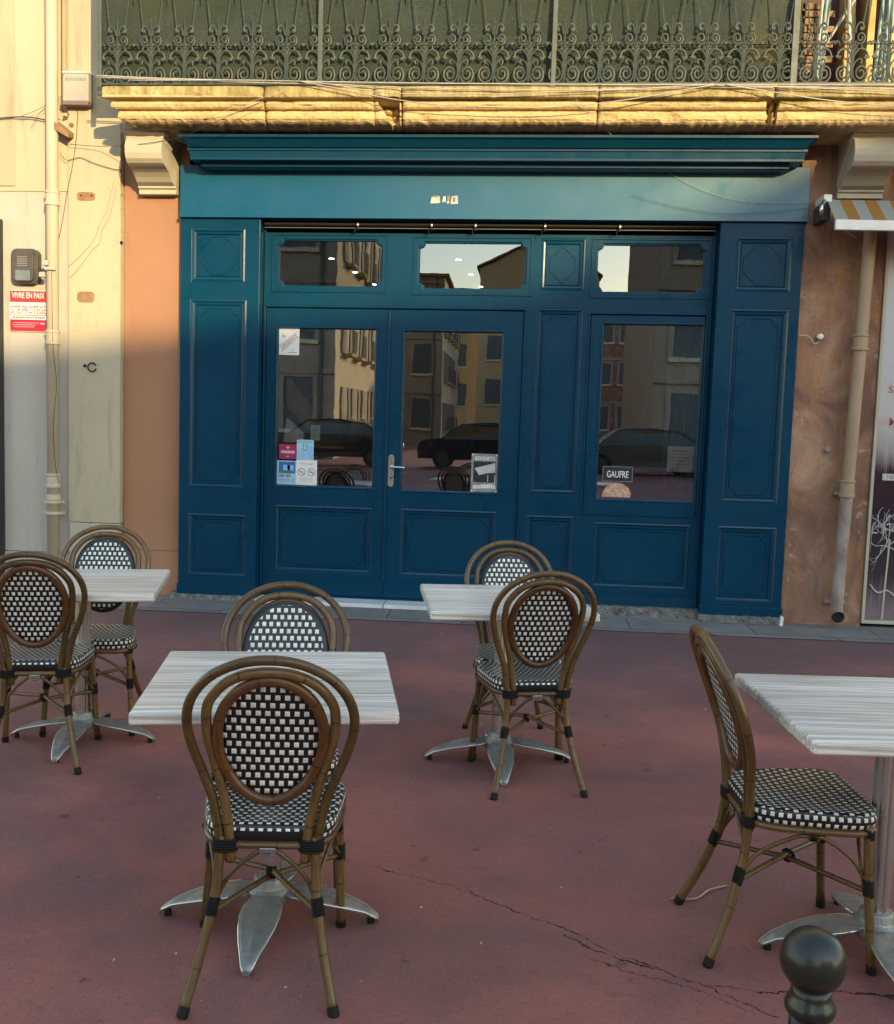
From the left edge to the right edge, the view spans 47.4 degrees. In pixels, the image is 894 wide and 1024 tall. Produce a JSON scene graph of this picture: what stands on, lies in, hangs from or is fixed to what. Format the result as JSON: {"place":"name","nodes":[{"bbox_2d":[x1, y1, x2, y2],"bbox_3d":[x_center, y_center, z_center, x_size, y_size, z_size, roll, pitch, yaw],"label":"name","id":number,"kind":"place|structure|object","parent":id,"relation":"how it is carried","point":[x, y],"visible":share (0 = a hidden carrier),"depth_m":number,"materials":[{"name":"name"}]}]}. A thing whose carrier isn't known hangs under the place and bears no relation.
{"place":"outdoors","nodes":[
{"label":"outdoors","id":0,"kind":"place"},
{"bbox_2d":[0,595,893,1023],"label":"ground","id":1,"kind":"structure","parent":0,"point":[102,857],"depth_m":3.48,"materials":[{"name":"red concrete"}]},
{"bbox_2d":[0,551,100,774],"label":"bistro chair","id":2,"kind":"object","parent":1,"relation":"on","point":[37,607],"visible":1,"depth_m":4.23,"materials":[{"name":"brown wicker"}]},
{"bbox_2d":[0,0,124,571],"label":"cream house","id":3,"kind":"structure","parent":1,"relation":"on","point":[91,404],"depth_m":8.14,"materials":[{"name":"paint"}]},
{"bbox_2d":[0,219,6,576],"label":"dark shopfront","id":4,"kind":"object","parent":3,"relation":"attached to","point":[2,492],"visible":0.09,"depth_m":8.25,"materials":[{"name":"paint"}]},
{"bbox_2d":[0,116,45,120],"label":"wire","id":5,"kind":"object","parent":3,"relation":"attached to","point":[22,117],"visible":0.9,"depth_m":8.03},
{"bbox_2d":[11,248,41,283],"bbox_3d":[-3.361,-1.958,8.112,0.222,0.272,0.097,2,5,4],"label":"alarm box","id":6,"kind":"object","parent":3,"relation":"attached to","point":[25,266],"visible":1,"depth_m":8.07,"materials":[{"name":"grey paint"}]},
{"bbox_2d":[10,290,45,331],"bbox_3d":[-3.366,-1.615,8.187,0.306,0.327,0.010,2,5,4],"label":"security sign","id":7,"kind":"object","parent":3,"relation":"attached to","point":[27,311],"visible":0.98,"depth_m":8.19,"materials":[{"name":"red plastic"}]},
{"bbox_2d":[39,0,66,566],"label":"drainpipe","id":8,"kind":"object","parent":3,"relation":"attached to","point":[53,500],"visible":0.97,"depth_m":8.01,"materials":[{"name":"beige metal"}]},
{"bbox_2d":[51,270,58,482],"bbox_3d":[-3.108,-1.081,8.076,0.055,1.699,0.004,2,5,4],"label":"wire","id":9,"kind":"object","parent":8,"relation":"attached to","point":[55,398],"visible":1,"depth_m":8.09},
{"bbox_2d":[54,122,73,137],"bbox_3d":[-3.009,-2.999,7.980,0.140,0.156,0.130,2,5,4],"label":"broken tile","id":10,"kind":"object","parent":3,"relation":"attached to","point":[62,129],"visible":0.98,"depth_m":7.92,"materials":[{"name":"ceramic"}]},
{"bbox_2d":[59,110,77,236],"bbox_3d":[-3.005,-2.596,8.036,0.194,1.121,0.005,2,5,4],"label":"wire","id":11,"kind":"object","parent":3,"relation":"attached to","point":[71,172],"visible":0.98,"depth_m":8.03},
{"bbox_2d":[62,71,92,107],"bbox_3d":[-2.880,-3.292,7.936,0.212,0.252,0.088,2,5,4],"label":"junction box","id":12,"kind":"object","parent":3,"relation":"attached to","point":[77,89],"visible":1,"depth_m":7.90,"materials":[{"name":"white plastic"}]},
{"bbox_2d":[68,183,113,266],"bbox_3d":[-2.817,-2.276,8.058,0.375,0.670,0.003,2,5,4],"label":"wire","id":13,"kind":"object","parent":3,"relation":"attached to","point":[97,230],"visible":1,"depth_m":8.06,"materials":[{"name":"plastic"}]},
{"bbox_2d":[60,153,121,169],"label":"wire","id":14,"kind":"object","parent":3,"relation":"attached to","point":[92,162],"visible":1,"depth_m":8.01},
{"bbox_2d":[87,362,96,371],"bbox_3d":[-2.842,-1.160,8.149,0.077,0.079,0.010,2,5,4],"label":"wall ring","id":15,"kind":"object","parent":3,"relation":"attached to","point":[89,364],"depth_m":8.15,"materials":[{"name":"black metal"}]},
{"bbox_2d":[70,189,115,277],"bbox_3d":[-2.802,-2.214,8.063,0.376,0.712,0.003,2,5,4],"label":"wire","id":16,"kind":"object","parent":3,"relation":"attached to","point":[101,232],"visible":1,"depth_m":8.06,"materials":[{"name":"plastic"}]},
{"bbox_2d":[10,569,169,762],"bbox_3d":[-1.656,0.676,4.634,0.700,0.740,0.700,1,5,-10],"label":"bistro table","id":17,"kind":"object","parent":1,"relation":"on","point":[124,585],"visible":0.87,"depth_m":4.61,"materials":[{"name":"metal"}]},
{"bbox_2d":[39,525,150,736],"bbox_3d":[-1.686,0.555,4.919,0.441,0.942,0.520,1,5,-8],"label":"bistro chair","id":18,"kind":"object","parent":1,"relation":"on","point":[106,550],"visible":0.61,"depth_m":5.04,"materials":[{"name":"brown wicker"}]},
{"bbox_2d":[129,651,398,976],"bbox_3d":[-0.524,0.857,3.035,0.700,0.740,0.700,1,5,-7],"label":"bistro table","id":19,"kind":"object","parent":1,"relation":"on","point":[364,678],"visible":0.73,"depth_m":2.97,"materials":[{"name":"laminate"}]},
{"bbox_2d":[176,655,359,1018],"bbox_3d":[-0.470,0.791,2.742,0.441,0.942,0.520,3,5,-5],"label":"bistro chair","id":20,"kind":"object","parent":1,"relation":"on","point":[270,739],"visible":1,"depth_m":2.59,"materials":[{"name":"brown wicker"}]},
{"bbox_2d":[211,581,350,888],"bbox_3d":[-0.545,0.733,3.348,0.441,0.942,0.520,1,5,-5],"label":"bistro chair","id":21,"kind":"object","parent":1,"relation":"on","point":[286,621],"visible":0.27,"depth_m":3.50,"materials":[{"name":"brown wicker"}]},
{"bbox_2d":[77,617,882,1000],"bbox_3d":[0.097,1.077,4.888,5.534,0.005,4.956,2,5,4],"label":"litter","id":22,"kind":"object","parent":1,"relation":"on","point":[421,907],"visible":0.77,"depth_m":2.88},
{"bbox_2d":[101,0,893,625],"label":"terracotta house","id":23,"kind":"structure","parent":1,"relation":"on","point":[451,396],"depth_m":7.98,"materials":[{"name":"paint"}]},
{"bbox_2d":[70,99,266,146],"bbox_3d":[-2.139,-2.885,7.612,1.786,0.260,0.128,4,6,24],"label":"wire","id":24,"kind":"object","parent":23,"relation":"attached to","point":[177,137],"visible":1,"depth_m":7.61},
{"bbox_2d":[179,91,281,129],"bbox_3d":[-1.602,-2.927,7.395,0.872,0.219,0.085,4,5,20],"label":"wire","id":25,"kind":"object","parent":23,"relation":"attached to","point":[242,104],"visible":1,"depth_m":7.32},
{"bbox_2d":[314,445,349,448],"bbox_3d":[-1.095,-0.547,8.502,0.534,0.021,0.250,2,5,4],"label":"shelf","id":26,"kind":"object","parent":23,"relation":"attached to","point":[331,447],"visible":0.56,"depth_m":8.37,"materials":[{"name":"brown wood"}]},
{"bbox_2d":[283,418,304,442],"bbox_3d":[-1.268,-0.679,8.451,0.179,0.204,0.030,2,5,4],"label":"folded card","id":27,"kind":"object","parent":26,"relation":"on","point":[293,432],"visible":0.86,"depth_m":8.44,"materials":[{"name":"white paper"}]},
{"bbox_2d":[310,425,319,440],"bbox_3d":[-1.090,-0.655,8.426,0.078,0.125,0.003,2,5,4],"label":"notice","id":28,"kind":"object","parent":26,"relation":"on","point":[315,432],"visible":0.93,"depth_m":8.43,"materials":[{"name":"white paper"}]},
{"bbox_2d":[128,80,713,94],"bbox_3d":[-0.223,-3.008,7.214,4.171,0.099,0.006,2,5,4],"label":"cable","id":29,"kind":"object","parent":23,"relation":"attached to","point":[422,94],"visible":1,"depth_m":7.21,"materials":[{"name":"grey rubber"}]},
{"bbox_2d":[95,75,893,84],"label":"cable","id":30,"kind":"object","parent":23,"relation":"attached to","point":[489,83],"visible":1,"depth_m":7.19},
{"bbox_2d":[95,76,893,90],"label":"cable","id":31,"kind":"object","parent":23,"relation":"attached to","point":[470,89],"visible":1,"depth_m":7.21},
{"bbox_2d":[97,0,893,95],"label":"balcony railing","id":32,"kind":"object","parent":23,"relation":"on","point":[793,49],"visible":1,"depth_m":7.32,"materials":[{"name":"metal"}]},
{"bbox_2d":[102,0,805,86],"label":"shade net","id":33,"kind":"object","parent":32,"relation":"attached to","point":[512,32],"visible":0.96,"depth_m":7.39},
{"bbox_2d":[177,134,818,617],"bbox_3d":[0.272,-1.030,7.935,4.843,3.604,0.610,2,5,4],"label":"shopfront","id":34,"kind":"object","parent":23,"relation":"attached to","point":[247,524],"visible":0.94,"depth_m":8.03,"materials":[{"name":"blue paint"}]},
{"bbox_2d":[277,460,295,484],"bbox_3d":[-1.309,-0.315,8.302,0.158,0.208,0.004,2,5,4],"label":"sticker","id":35,"kind":"object","parent":34,"relation":"attached to","point":[286,472],"visible":1,"depth_m":8.30,"materials":[{"name":"paper"}]},
{"bbox_2d":[279,444,296,458],"bbox_3d":[-1.295,-0.492,8.286,0.143,0.121,0.003,2,5,4],"label":"sticker","id":36,"kind":"object","parent":34,"relation":"attached to","point":[287,451],"visible":1,"depth_m":8.29,"materials":[{"name":"paper"}]},
{"bbox_2d":[279,329,299,354],"bbox_3d":[-1.272,-1.373,8.206,0.179,0.212,0.003,2,5,4],"label":"sticker","id":37,"kind":"object","parent":34,"relation":"attached to","point":[288,341],"visible":1,"depth_m":8.21,"materials":[{"name":"white paper"}]},
{"bbox_2d":[297,440,313,459],"bbox_3d":[-1.153,-0.505,8.274,0.139,0.164,0.006,2,5,4],"label":"sticker","id":38,"kind":"object","parent":34,"relation":"attached to","point":[305,449],"visible":1,"depth_m":8.27,"materials":[{"name":"paper"}]},
{"bbox_2d":[296,460,316,484],"bbox_3d":[-1.144,-0.315,8.290,0.171,0.216,0.006,2,5,4],"label":"sticker","id":39,"kind":"object","parent":34,"relation":"attached to","point":[306,472],"visible":1,"depth_m":8.29,"materials":[{"name":"white paper"}]},
{"bbox_2d":[262,308,389,596],"bbox_3d":[-0.987,-0.478,8.262,0.996,2.321,0.065,2,5,4],"label":"door","id":40,"kind":"structure","parent":34,"relation":"in","point":[329,539],"depth_m":8.29,"materials":[{"name":"blue paint"}]},
{"bbox_2d":[277,239,382,287],"bbox_3d":[-0.931,-1.981,8.120,0.863,0.405,0.024,2,5,4],"label":"transom window","id":41,"kind":"structure","parent":34,"relation":"in","point":[337,240],"depth_m":8.11,"materials":[{"name":"clear glass"}]},
{"bbox_2d":[382,310,523,598],"bbox_3d":[0.035,-0.443,8.172,1.076,2.333,0.114,2,5,4],"label":"door","id":42,"kind":"structure","parent":34,"relation":"in","point":[430,536],"depth_m":8.21,"materials":[{"name":"blue paint"}]},
{"bbox_2d":[418,242,526,290],"bbox_3d":[0.200,-1.942,8.048,0.876,0.405,0.024,2,5,4],"label":"transom window","id":43,"kind":"structure","parent":34,"relation":"in","point":[425,243],"depth_m":8.04,"materials":[{"name":"clear glass"}]},
{"bbox_2d":[470,453,497,491],"bbox_3d":[0.300,-0.313,8.193,0.213,0.310,0.006,2,5,4],"label":"poster","id":44,"kind":"object","parent":34,"relation":"attached to","point":[484,467],"visible":1,"depth_m":8.19,"materials":[{"name":"paper"}]},
{"bbox_2d":[265,220,715,235],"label":"string lights","id":45,"kind":"object","parent":34,"relation":"attached to","point":[358,224],"visible":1,"depth_m":7.92,"materials":[{"name":"black rubber"}]},
{"bbox_2d":[602,483,630,497],"bbox_3d":[1.354,-0.175,8.136,0.230,0.117,0.004,2,5,4],"label":"sticker","id":46,"kind":"object","parent":34,"relation":"attached to","point":[616,490],"visible":1,"depth_m":8.13,"materials":[{"name":"orange paper"}]},
{"bbox_2d":[602,466,632,481],"bbox_3d":[1.361,-0.302,8.125,0.238,0.119,0.003,2,5,4],"label":"sign","id":47,"kind":"object","parent":34,"relation":"attached to","point":[618,474],"visible":1,"depth_m":8.12,"materials":[{"name":"paint"}]},
{"bbox_2d":[582,315,704,515],"bbox_3d":[1.555,-0.761,8.069,0.888,1.577,0.050,2,5,4],"label":"window","id":48,"kind":"structure","parent":34,"relation":"in","point":[591,504],"depth_m":8.08,"materials":[{"name":"blue paint"}]},
{"bbox_2d":[596,243,705,293],"bbox_3d":[1.589,-1.900,7.959,0.857,0.410,0.024,2,5,4],"label":"transom window","id":49,"kind":"structure","parent":34,"relation":"in","point":[604,244],"depth_m":7.94,"materials":[{"name":"clear glass"}]},
{"bbox_2d":[667,446,694,472],"bbox_3d":[1.872,-0.421,8.122,0.225,0.205,0.003,2,5,4],"label":"notice","id":50,"kind":"object","parent":34,"relation":"attached to","point":[680,458],"visible":1,"depth_m":8.12,"materials":[{"name":"white paper"}]},
{"bbox_2d":[661,326,701,500],"bbox_3d":[1.893,-0.891,8.150,0.285,1.650,0.079,2,5,4],"label":"curtain","id":51,"kind":"object","parent":34,"relation":"hanging from","point":[682,380],"visible":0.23,"depth_m":8.15,"materials":[{"name":"fabric"}]},
{"bbox_2d":[632,195,805,213],"bbox_3d":[2.055,-2.317,7.691,1.314,0.126,0.003,2,5,4],"label":"wire","id":52,"kind":"object","parent":34,"relation":"attached to","point":[717,213],"visible":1,"depth_m":7.70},
{"bbox_2d":[298,80,713,107],"bbox_3d":[0.397,-2.938,7.169,2.923,0.178,0.007,2,5,4],"label":"cable","id":53,"kind":"object","parent":23,"relation":"attached to","point":[508,107],"visible":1,"depth_m":7.17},
{"bbox_2d":[576,99,782,202],"bbox_3d":[1.771,-2.630,7.562,1.871,0.574,0.322,1,5,-13],"label":"wire","id":54,"kind":"object","parent":23,"relation":"attached to","point":[707,191],"visible":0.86,"depth_m":7.67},
{"bbox_2d":[683,234,692,268],"bbox_3d":[2.014,-2.171,8.477,0.084,0.284,0.084,2,5,4],"label":"pendant lamp","id":55,"kind":"object","parent":23,"relation":"hanging from","point":[688,263],"visible":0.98,"depth_m":8.46,"materials":[{"name":"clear glass"}]},
{"bbox_2d":[714,85,893,91],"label":"cable","id":56,"kind":"object","parent":23,"relation":"attached to","point":[809,87],"visible":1,"depth_m":7.04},
{"bbox_2d":[798,335,818,344],"bbox_3d":[2.751,-1.309,7.739,0.157,0.076,0.010,2,5,4],"label":"cable","id":57,"kind":"object","parent":23,"relation":"attached to","point":[809,337],"visible":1,"depth_m":7.73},
{"bbox_2d":[725,84,893,105],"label":"cable","id":58,"kind":"object","parent":23,"relation":"attached to","point":[808,97],"visible":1,"depth_m":7.03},
{"bbox_2d":[802,3,834,72],"bbox_3d":[2.729,-3.572,7.676,0.342,0.486,0.070,2,5,4],"label":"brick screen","id":59,"kind":"object","parent":23,"relation":"attached to","point":[814,10],"visible":0.2,"depth_m":7.64,"materials":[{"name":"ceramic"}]},
{"bbox_2d":[816,334,823,339],"bbox_3d":[2.845,-1.335,7.761,0.052,0.049,0.040,2,5,4],"label":"plug","id":60,"kind":"object","parent":23,"relation":"attached to","point":[819,336],"visible":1,"depth_m":7.75,"materials":[{"name":"white plastic"}]},
{"bbox_2d":[813,0,830,80],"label":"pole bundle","id":61,"kind":"object","parent":23,"relation":"on","point":[824,8],"visible":0.6,"depth_m":7.40,"materials":[{"name":"grey metal"}]},
{"bbox_2d":[806,0,855,76],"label":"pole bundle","id":62,"kind":"object","parent":23,"relation":"on","point":[837,25],"visible":0.47,"depth_m":7.43,"materials":[{"name":"grey metal"}]},
{"bbox_2d":[802,0,876,81],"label":"window frame","id":63,"kind":"structure","parent":23,"relation":"in","point":[869,30],"depth_m":7.64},
{"bbox_2d":[847,0,851,81],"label":"pipe","id":64,"kind":"object","parent":23,"relation":"on","point":[849,10],"visible":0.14,"depth_m":7.33,"materials":[{"name":"white metal"}]},
{"bbox_2d":[823,231,876,622],"bbox_3d":[3.072,-0.629,7.750,0.187,2.968,0.174,2,5,4],"label":"drainpipe","id":65,"kind":"object","parent":23,"relation":"attached to","point":[847,481],"visible":0.98,"depth_m":7.70,"materials":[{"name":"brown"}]},
{"bbox_2d":[813,194,893,231],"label":"awning","id":66,"kind":"object","parent":23,"relation":"attached to","point":[862,215],"visible":1,"depth_m":7.37,"materials":[{"name":"fabric"}]},
{"bbox_2d":[860,231,893,624],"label":"shop window","id":67,"kind":"structure","parent":23,"relation":"attached to","point":[877,602],"depth_m":7.85,"materials":[{"name":"glass"}]},
{"bbox_2d":[871,0,893,81],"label":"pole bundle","id":68,"kind":"object","parent":23,"relation":"on","point":[888,9],"visible":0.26,"depth_m":7.38,"materials":[{"name":"grey metal"}]},
{"bbox_2d":[420,584,599,786],"bbox_3d":[0.240,0.747,4.524,0.700,0.740,0.700,1,5,-5],"label":"bistro table","id":69,"kind":"object","parent":1,"relation":"on","point":[449,602],"visible":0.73,"depth_m":4.49,"materials":[{"name":"metal"}]},
{"bbox_2d":[462,540,563,759],"bbox_3d":[0.309,0.630,4.787,0.441,0.942,0.520,1,5,-5],"label":"bistro chair","id":70,"kind":"object","parent":1,"relation":"on","point":[506,565],"visible":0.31,"depth_m":4.94,"materials":[{"name":"brown wicker"}]},
{"bbox_2d":[467,571,596,800],"bbox_3d":[0.354,0.676,4.293,0.441,0.942,0.520,1,5,-9],"label":"bistro chair","id":71,"kind":"object","parent":1,"relation":"on","point":[542,623],"visible":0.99,"depth_m":4.15,"materials":[{"name":"brown wicker"}]},
{"bbox_2d":[671,885,726,900],"bbox_3d":[0.828,1.241,3.309,0.233,0.006,0.038,-1,6,-27],"label":"straw","id":72,"kind":"object","parent":1,"relation":"on","point":[704,892],"visible":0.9,"depth_m":3.31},
{"bbox_2d":[674,624,876,976],"bbox_3d":[0.970,0.811,3.020,0.520,0.942,0.441,2,5,0],"label":"bistro chair","id":73,"kind":"object","parent":1,"relation":"on","point":[820,801],"visible":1,"depth_m":2.90,"materials":[{"name":"brown wicker"}]},
{"bbox_2d":[779,925,847,1023],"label":"bollard","id":74,"kind":"object","parent":1,"relation":"on","point":[813,962],"visible":1,"depth_m":1.91,"materials":[{"name":"metal"}]},
{"bbox_2d":[735,673,893,981],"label":"bistro table","id":75,"kind":"object","parent":1,"relation":"on","point":[834,715],"visible":0.88,"depth_m":2.91,"materials":[{"name":"metal"}]},
{"bbox_2d":[116,595,893,642],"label":"pavement","id":76,"kind":"structure","parent":0,"point":[873,633],"depth_m":7.78,"materials":[{"name":"stone"}]},
{"bbox_2d":[254,595,426,609],"bbox_3d":[-0.501,0.742,8.216,2.073,0.035,0.265,2,5,4],"label":"door step","id":77,"kind":"object","parent":76,"relation":"on","point":[387,604],"depth_m":8.12,"materials":[{"name":"white stone"}]},
{"bbox_2d":[779,615,783,625],"bbox_3d":[2.591,0.842,7.892,0.028,0.080,0.025,2,5,4],"label":"plaster chip","id":78,"kind":"object","parent":76,"relation":"on","point":[781,621],"visible":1,"depth_m":7.88,"materials":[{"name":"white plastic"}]}
]}

